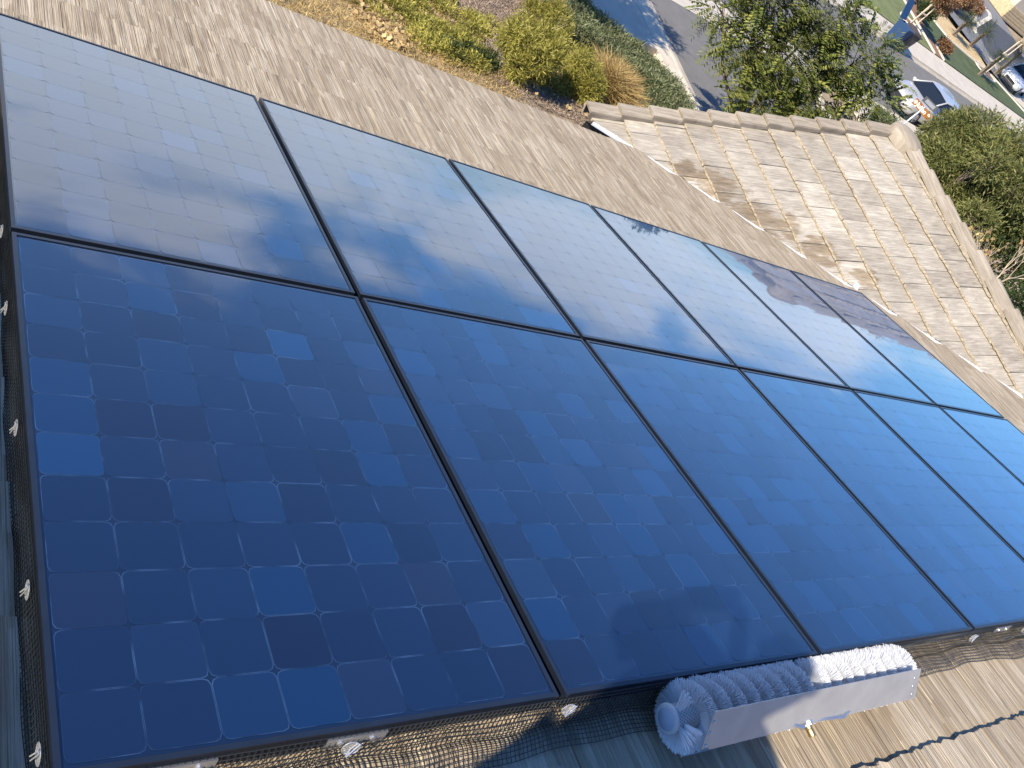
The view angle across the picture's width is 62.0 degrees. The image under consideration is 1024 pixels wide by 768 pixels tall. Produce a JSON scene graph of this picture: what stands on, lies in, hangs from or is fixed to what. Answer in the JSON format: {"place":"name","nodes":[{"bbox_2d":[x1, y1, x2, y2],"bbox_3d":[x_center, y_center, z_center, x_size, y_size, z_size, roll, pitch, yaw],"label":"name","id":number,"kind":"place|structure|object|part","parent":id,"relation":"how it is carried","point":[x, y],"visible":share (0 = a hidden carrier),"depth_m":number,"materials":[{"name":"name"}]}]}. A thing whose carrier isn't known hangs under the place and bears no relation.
{"place":"outdoors","nodes":[
{"label":"outdoors","id":0,"kind":"place"},
{"bbox_2d":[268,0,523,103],"bbox_3d":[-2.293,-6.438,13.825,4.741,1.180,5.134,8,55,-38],"label":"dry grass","id":1,"kind":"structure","parent":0,"point":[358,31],"depth_m":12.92,"materials":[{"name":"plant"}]},
{"bbox_2d":[267,0,663,138],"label":"garden slope","id":2,"kind":"structure","parent":0,"point":[530,102],"depth_m":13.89,"materials":[{"name":"soil"}]},
{"bbox_2d":[352,0,413,52],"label":"fallen leaves","id":3,"kind":"object","parent":2,"relation":"on","point":[384,29],"visible":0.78,"depth_m":13.01,"materials":[{"name":"beige plant"}]},
{"bbox_2d":[345,0,565,98],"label":"ground cover","id":4,"kind":"object","parent":2,"relation":"on","point":[428,25],"visible":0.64,"depth_m":14.17,"materials":[{"name":"green plant"}]},
{"bbox_2d":[404,1,587,115],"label":"fallen leaves","id":5,"kind":"object","parent":2,"relation":"on","point":[567,105],"visible":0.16,"depth_m":15.40,"materials":[{"name":"brown plant"}]},
{"bbox_2d":[0,0,1023,767],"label":"house","id":6,"kind":"structure","parent":2,"relation":"on","point":[866,208],"depth_m":5.86,"materials":[{"name":"tile"}]},
{"bbox_2d":[0,110,49,767],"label":"bird netting","id":7,"kind":"object","parent":6,"relation":"on","point":[2,206],"visible":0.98,"depth_m":1.76,"materials":[{"name":"black metal"}]},
{"bbox_2d":[0,301,7,314],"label":"netting clip","id":8,"kind":"object","parent":7,"relation":"attached to","point":[3,308],"visible":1,"depth_m":2.14,"materials":[{"name":"white plastic"}]},
{"bbox_2d":[9,419,17,435],"bbox_3d":[-1.078,0.094,1.844,0.012,0.042,0.038,8,48,-38],"label":"netting clip","id":9,"kind":"object","parent":7,"relation":"attached to","point":[14,426],"visible":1,"depth_m":1.84,"materials":[{"name":"white plastic"}]},
{"bbox_2d":[20,579,29,600],"bbox_3d":[-0.893,0.377,1.563,0.012,0.042,0.038,8,49,-38],"label":"netting clip","id":10,"kind":"object","parent":7,"relation":"attached to","point":[26,587],"visible":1,"depth_m":1.56,"materials":[{"name":"white plastic"}]},
{"bbox_2d":[29,742,40,766],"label":"netting clip","id":11,"kind":"object","parent":7,"relation":"attached to","point":[35,756],"visible":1,"depth_m":1.36,"materials":[{"name":"white plastic"}]},
{"bbox_2d":[150,623,1023,767],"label":"bird netting","id":12,"kind":"object","parent":6,"relation":"on","point":[986,636],"visible":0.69,"depth_m":1.95,"materials":[{"name":"black metal"}]},
{"bbox_2d":[341,742,360,757],"bbox_3d":[-0.307,0.703,1.638,0.038,0.042,0.013,56,2,-41],"label":"netting clip","id":13,"kind":"object","parent":12,"relation":"attached to","point":[347,754],"visible":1,"depth_m":1.64,"materials":[{"name":"white plastic"}]},
{"bbox_2d":[561,704,577,716],"bbox_3d":[0.135,0.762,1.989,0.038,0.042,0.013,56,2,-41],"label":"netting clip","id":14,"kind":"object","parent":12,"relation":"attached to","point":[570,712],"visible":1,"depth_m":1.99,"materials":[{"name":"white plastic"}]},
{"bbox_2d":[654,644,920,756],"bbox_3d":[0.828,0.890,2.432,1.200,0.233,0.237,8,36,-38],"label":"cleaning brush","id":15,"kind":"object","parent":6,"relation":"on","point":[705,712],"visible":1,"depth_m":2.29,"materials":[{"name":"grey plastic"}]},
{"label":"mounting rail","id":16,"kind":"object","parent":6,"relation":"attached to","visible":0},
{"bbox_2d":[360,298,817,705],"bbox_3d":[0.201,0.282,2.803,1.046,0.048,1.559,8,36,-38],"label":"solar panel","id":17,"kind":"object","parent":16,"relation":"on","point":[618,558],"visible":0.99,"depth_m":2.63,"materials":[{"name":"blue glass"}]},
{"bbox_2d":[739,369,1023,635],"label":"solar panel","id":18,"kind":"object","parent":16,"relation":"on","point":[962,555],"visible":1,"depth_m":4.03,"materials":[{"name":"blue glass"}]},
{"bbox_2d":[993,625,1010,632],"bbox_3d":[1.995,0.991,3.500,0.130,0.034,0.050,8,36,-38],"label":"mounting bracket","id":19,"kind":"object","parent":18,"relation":"attached to","point":[1005,628],"visible":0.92,"depth_m":3.48,"materials":[{"name":"metal"}]},
{"bbox_2d":[853,390,1023,559],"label":"solar panel","id":20,"kind":"object","parent":16,"relation":"on","point":[980,481],"visible":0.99,"depth_m":4.87,"materials":[{"name":"blue glass"}]},
{"label":"mounting rail","id":21,"kind":"object","parent":6,"relation":"attached to","visible":0},
{"bbox_2d":[8,232,558,767],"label":"solar panel","id":22,"kind":"object","parent":21,"relation":"on","point":[252,528],"visible":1,"depth_m":1.93,"materials":[{"name":"blue glass"}]},
{"bbox_2d":[158,758,218,767],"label":"mounting bracket","id":23,"kind":"object","parent":22,"relation":"attached to","point":[208,763],"visible":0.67,"depth_m":1.46,"materials":[{"name":"metal"}]},
{"bbox_2d":[321,729,387,749],"bbox_3d":[-0.312,0.680,1.672,0.130,0.034,0.050,8,36,-38],"label":"mounting bracket","id":24,"kind":"object","parent":22,"relation":"attached to","point":[340,741],"visible":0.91,"depth_m":1.65,"materials":[{"name":"metal"}]},
{"bbox_2d":[585,340,972,656],"bbox_3d":[1.033,0.395,3.462,1.046,0.049,1.559,8,36,-38],"label":"solar panel","id":25,"kind":"object","parent":21,"relation":"on","point":[834,565],"visible":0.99,"depth_m":3.32,"materials":[{"name":"blue glass"}]},
{"bbox_2d":[940,407,1023,483],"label":"solar panel","id":26,"kind":"object","parent":21,"relation":"on","point":[1001,440],"visible":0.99,"depth_m":5.65,"materials":[{"name":"blue glass"}]},
{"label":"mounting rail","id":27,"kind":"object","parent":6,"relation":"attached to","visible":0},
{"bbox_2d":[0,13,354,295],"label":"solar panel","id":28,"kind":"object","parent":27,"relation":"on","point":[109,149],"visible":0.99,"depth_m":2.99,"materials":[{"name":"blue glass"}]},
{"bbox_2d":[258,97,578,337],"bbox_3d":[-0.454,-0.751,3.804,1.046,0.048,1.559,8,36,-38],"label":"solar panel","id":29,"kind":"object","parent":27,"relation":"on","point":[404,224],"visible":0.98,"depth_m":3.67,"materials":[{"name":"blue glass"}]},
{"bbox_2d":[448,159,734,367],"bbox_3d":[0.379,-0.640,4.463,1.046,0.048,1.559,8,36,-38],"label":"solar panel","id":30,"kind":"object","parent":27,"relation":"attached to","point":[595,277],"visible":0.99,"depth_m":4.35,"materials":[{"name":"blue glass"}]},
{"bbox_2d":[591,205,848,388],"bbox_3d":[1.211,-0.527,5.123,1.046,0.048,1.559,8,36,-38],"label":"solar panel","id":31,"kind":"object","parent":27,"relation":"attached to","point":[740,323],"visible":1,"depth_m":5.02,"materials":[{"name":"blue glass"}]},
{"bbox_2d":[702,241,935,404],"bbox_3d":[2.042,-0.413,5.784,1.046,0.048,1.559,8,36,-38],"label":"solar panel","id":32,"kind":"object","parent":27,"relation":"attached to","point":[848,355],"visible":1,"depth_m":5.70,"materials":[{"name":"blue glass"}]},
{"bbox_2d":[790,270,1003,417],"bbox_3d":[2.876,-0.302,6.443,1.046,0.048,1.559,8,36,-38],"label":"solar panel","id":33,"kind":"object","parent":27,"relation":"on","point":[930,376],"visible":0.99,"depth_m":6.36,"materials":[{"name":"blue glass"}]},
{"bbox_2d":[432,32,606,77],"bbox_3d":[0.621,-6.111,16.490,1.528,1.277,6.924,52,40,3],"label":"ground cover","id":34,"kind":"object","parent":2,"relation":"on","point":[488,56],"visible":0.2,"depth_m":14.25,"materials":[{"name":"green plant"}]},
{"bbox_2d":[492,8,570,89],"bbox_3d":[0.269,-5.664,14.633,1.366,1.342,1.492,31,44,-20],"label":"yellow shrub","id":35,"kind":"object","parent":2,"relation":"on","point":[535,55],"visible":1,"depth_m":14.43,"materials":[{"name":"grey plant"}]},
{"bbox_2d":[514,0,576,36],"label":"yellow shrub","id":36,"kind":"object","parent":2,"relation":"on","point":[555,10],"visible":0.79,"depth_m":17.54,"materials":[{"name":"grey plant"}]},
{"bbox_2d":[551,25,580,61],"bbox_3d":[0.904,-6.704,17.060,0.814,0.769,0.986,-18,73,-47],"label":"yellow shrub","id":37,"kind":"object","parent":2,"relation":"on","point":[564,32],"visible":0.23,"depth_m":16.95,"materials":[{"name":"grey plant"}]},
{"bbox_2d":[553,42,609,104],"bbox_3d":[1.240,-5.802,16.002,1.096,1.117,1.500,8,55,-38],"label":"yellow shrub","id":38,"kind":"object","parent":2,"relation":"on","point":[582,74],"visible":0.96,"depth_m":15.77,"materials":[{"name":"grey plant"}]},
{"bbox_2d":[586,39,654,107],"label":"ornamental grass","id":39,"kind":"object","parent":2,"relation":"on","point":[623,87],"depth_m":16.97,"materials":[{"name":"plant"}]},
{"bbox_2d":[561,0,699,110],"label":"ground cover","id":40,"kind":"object","parent":2,"relation":"on","point":[592,23],"visible":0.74,"depth_m":19.31,"materials":[{"name":"green plant"}]},
{"bbox_2d":[968,223,1023,281],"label":"bare tree","id":41,"kind":"object","parent":2,"relation":"on","point":[987,240],"visible":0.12,"depth_m":10.48,"materials":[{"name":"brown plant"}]},
{"bbox_2d":[974,220,1023,305],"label":"shrub","id":42,"kind":"object","parent":2,"relation":"on","point":[995,256],"visible":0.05,"depth_m":14.19,"materials":[{"name":"green plant"}]},
{"bbox_2d":[990,266,1023,318],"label":"shrub","id":43,"kind":"object","parent":2,"relation":"on","point":[1017,297],"visible":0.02,"depth_m":12.61,"materials":[{"name":"green plant"}]},
{"bbox_2d":[570,0,657,54],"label":"pavement","id":44,"kind":"structure","parent":0,"point":[626,14],"depth_m":21.48,"materials":[{"name":"concrete"}]},
{"bbox_2d":[635,0,695,109],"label":"pavement","id":45,"kind":"structure","parent":0,"point":[662,52],"depth_m":21.93,"materials":[{"name":"concrete"}]},
{"bbox_2d":[650,0,815,117],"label":"street","id":46,"kind":"structure","parent":0,"point":[675,18],"depth_m":23.51,"materials":[{"name":"grey asphalt"}]},
{"bbox_2d":[648,0,1023,306],"bbox_3d":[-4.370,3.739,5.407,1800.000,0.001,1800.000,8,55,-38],"label":"ground","id":47,"kind":"structure","parent":0,"point":[1014,33],"depth_m":48.85,"materials":[{"name":"grey concrete"}]},
{"bbox_2d":[685,0,917,123],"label":"feathery tree","id":48,"kind":"object","parent":47,"relation":"on","point":[829,77],"visible":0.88,"depth_m":18.20,"materials":[{"name":"green plant"}]},
{"bbox_2d":[646,0,1022,132],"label":"kerb","id":49,"kind":"structure","parent":47,"relation":"on","point":[879,33],"depth_m":37.55,"materials":[{"name":"concrete"}]},
{"bbox_2d":[648,0,1021,134],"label":"gutter","id":50,"kind":"object","parent":47,"relation":"on","point":[877,35],"visible":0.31,"depth_m":37.47,"materials":[{"name":"concrete"}]},
{"bbox_2d":[883,0,914,45],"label":"wheelie bin","id":51,"kind":"object","parent":50,"relation":"on","point":[903,25],"visible":0.7,"depth_m":39.35,"materials":[{"name":"blue plastic"}]},
{"bbox_2d":[897,21,922,51],"bbox_3d":[18.564,-16.290,40.184,0.660,1.125,0.899,12,53,-36],"label":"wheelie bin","id":52,"kind":"object","parent":50,"relation":"on","point":[913,39],"visible":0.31,"depth_m":39.86,"materials":[{"name":"grey plastic"}]},
{"bbox_2d":[914,100,1023,290],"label":"bushy tree","id":53,"kind":"object","parent":47,"relation":"on","point":[975,164],"visible":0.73,"depth_m":14.14,"materials":[{"name":"green plant"}]},
{"bbox_2d":[988,0,1023,36],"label":"neighbour house","id":54,"kind":"structure","parent":47,"relation":"on","point":[1010,13],"depth_m":75.95,"materials":[{"name":"paint"}]},
{"bbox_2d":[720,0,1023,144],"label":"street","id":55,"kind":"structure","parent":0,"point":[918,72],"depth_m":37.57,"materials":[{"name":"grey asphalt"}]},
{"bbox_2d":[672,0,826,87],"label":"cross gutter","id":56,"kind":"object","parent":55,"relation":"on","point":[684,3],"depth_m":25.73,"materials":[{"name":"concrete"}]},
{"bbox_2d":[698,0,815,69],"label":"cross gutter","id":57,"kind":"object","parent":55,"relation":"on","point":[719,6],"depth_m":27.22,"materials":[{"name":"concrete"}]},
{"bbox_2d":[887,76,959,127],"bbox_3d":[17.003,-11.376,34.832,4.332,1.444,2.052,7,56,-39],"label":"silver car","id":58,"kind":"object","parent":55,"relation":"on","point":[939,96],"visible":0.38,"depth_m":34.06,"materials":[{"name":"paint"}]},
{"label":"windows","id":59,"kind":"part","parent":58,"relation":"part of","materials":[{"name":"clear glass"}]},
{"bbox_2d":[845,87,921,134],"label":"pavement","id":60,"kind":"structure","parent":0,"point":[912,128],"depth_m":31.28,"materials":[{"name":"concrete"}]},
{"bbox_2d":[868,107,899,124],"bbox_3d":[13.228,-9.353,30.366,1.529,0.931,1.103,30,44,-22],"label":"shrub","id":61,"kind":"object","parent":60,"relation":"on","point":[885,119],"visible":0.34,"depth_m":30.06,"materials":[{"name":"green plant"}]},
{"bbox_2d":[867,0,932,51],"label":"lawn","id":62,"kind":"structure","parent":0,"point":[891,10],"depth_m":44.53,"materials":[{"name":"green plant"}]},
{"bbox_2d":[900,11,920,34],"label":"tree ring edging","id":63,"kind":"object","parent":62,"relation":"on","point":[908,17],"visible":0.23,"depth_m":45.84,"materials":[{"name":"white concrete"}]},
{"bbox_2d":[903,0,935,53],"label":"lawn edging","id":64,"kind":"object","parent":62,"relation":"on","point":[922,31],"visible":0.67,"depth_m":46.40,"materials":[{"name":"white concrete"}]},
{"bbox_2d":[906,0,941,58],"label":"mulch bed","id":65,"kind":"object","parent":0,"point":[921,23],"visible":0.6,"depth_m":47.42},
{"bbox_2d":[915,0,931,5],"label":"shrub","id":66,"kind":"object","parent":65,"relation":"on","point":[918,1],"visible":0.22,"depth_m":49.30,"materials":[{"name":"plant"}]},
{"bbox_2d":[917,0,939,23],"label":"shrub","id":67,"kind":"object","parent":65,"relation":"on","point":[931,15],"visible":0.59,"depth_m":47.60,"materials":[{"name":"green plant"}]},
{"bbox_2d":[935,35,955,56],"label":"shrub","id":68,"kind":"object","parent":65,"relation":"on","point":[946,47],"visible":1,"depth_m":46.24,"materials":[{"name":"brown plant"}]},
{"bbox_2d":[837,0,1023,129],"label":"pavement","id":69,"kind":"structure","parent":0,"point":[934,61],"depth_m":45.39,"materials":[{"name":"concrete"}]},
{"bbox_2d":[934,6,985,66],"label":"gravel path","id":70,"kind":"structure","parent":0,"point":[949,29],"depth_m":53.20,"materials":[{"name":"beige gravel"}]},
{"bbox_2d":[951,10,980,37],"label":"palm","id":71,"kind":"object","parent":70,"relation":"on","point":[959,28],"visible":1,"depth_m":51.91,"materials":[{"name":"green plant"}]},
{"bbox_2d":[969,16,1000,54],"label":"palm","id":72,"kind":"object","parent":70,"relation":"on","point":[986,32],"visible":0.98,"depth_m":53.82,"materials":[{"name":"green plant"}]},
{"bbox_2d":[918,11,1023,117],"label":"lawn","id":73,"kind":"structure","parent":0,"point":[959,60],"depth_m":50.19,"materials":[{"name":"green plant"}]},
{"bbox_2d":[935,44,944,60],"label":"lawn edging","id":74,"kind":"object","parent":73,"relation":"on","point":[942,56],"visible":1,"depth_m":46.28,"materials":[{"name":"white concrete"}]},
{"bbox_2d":[934,20,1023,110],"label":"lawn edging","id":75,"kind":"object","parent":73,"relation":"on","point":[961,49],"visible":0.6,"depth_m":52.27,"materials":[{"name":"grey concrete"}]},
{"bbox_2d":[975,60,995,82],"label":"tree ring edging","id":76,"kind":"object","parent":73,"relation":"on","point":[989,78],"visible":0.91,"depth_m":52.32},
{"bbox_2d":[976,46,1013,85],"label":"palm","id":77,"kind":"object","parent":73,"relation":"on","point":[987,67],"visible":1,"depth_m":49.91,"materials":[{"name":"green plant"}]},
{"bbox_2d":[986,37,1023,72],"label":"staked tree","id":78,"kind":"object","parent":73,"relation":"on","point":[1014,45],"visible":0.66,"depth_m":51.65,"materials":[{"name":"beige plant"}]},
{"bbox_2d":[950,0,1023,96],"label":"driveway","id":79,"kind":"structure","parent":0,"point":[979,47],"depth_m":58.62,"materials":[{"name":"grey concrete"}]},
{"bbox_2d":[953,0,987,18],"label":"shrub","id":80,"kind":"object","parent":79,"relation":"on","point":[968,6],"visible":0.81,"depth_m":58.64,"materials":[{"name":"brown plant"}]},
{"bbox_2d":[972,7,991,32],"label":"island kerb","id":81,"kind":"structure","parent":79,"relation":"on","point":[986,19],"depth_m":64.70,"materials":[{"name":"white concrete"}]},
{"bbox_2d":[994,38,1023,74],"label":"palm","id":82,"kind":"object","parent":79,"relation":"on","point":[1003,66],"visible":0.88,"depth_m":54.30,"materials":[{"name":"green plant"}]},
{"bbox_2d":[977,19,1023,68],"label":"driveway","id":83,"kind":"structure","parent":0,"point":[1003,37],"depth_m":65.50,"materials":[{"name":"concrete"}]},
{"bbox_2d":[987,55,1023,107],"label":"driveway","id":84,"kind":"structure","parent":0,"point":[1018,98],"depth_m":55.79,"materials":[{"name":"concrete"}]},
{"bbox_2d":[997,62,1023,95],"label":"white car","id":85,"kind":"object","parent":84,"relation":"on","point":[1013,76],"visible":0.99,"depth_m":54.28,"materials":[{"name":"paint"}]},
{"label":"windows","id":86,"kind":"part","parent":85,"relation":"part of","materials":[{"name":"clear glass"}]},
{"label":"pavement","id":87,"kind":"structure","parent":0,"visible":0},
{"bbox_2d":[904,96,939,123],"bbox_3d":[11.722,-7.715,26.252,0.747,2.735,0.160,45,41,-5],"label":"street sign","id":88,"kind":"object","parent":87,"relation":"on","point":[921,107],"visible":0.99,"depth_m":25.55,"materials":[{"name":"metal"}]},
{"label":"mulch bed","id":89,"kind":"structure","parent":0,"visible":0},
{"bbox_2d":[910,0,963,25],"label":"staked tree","id":90,"kind":"object","parent":89,"relation":"on","point":[949,6],"visible":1,"depth_m":44.50,"materials":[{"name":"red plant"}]}
]}

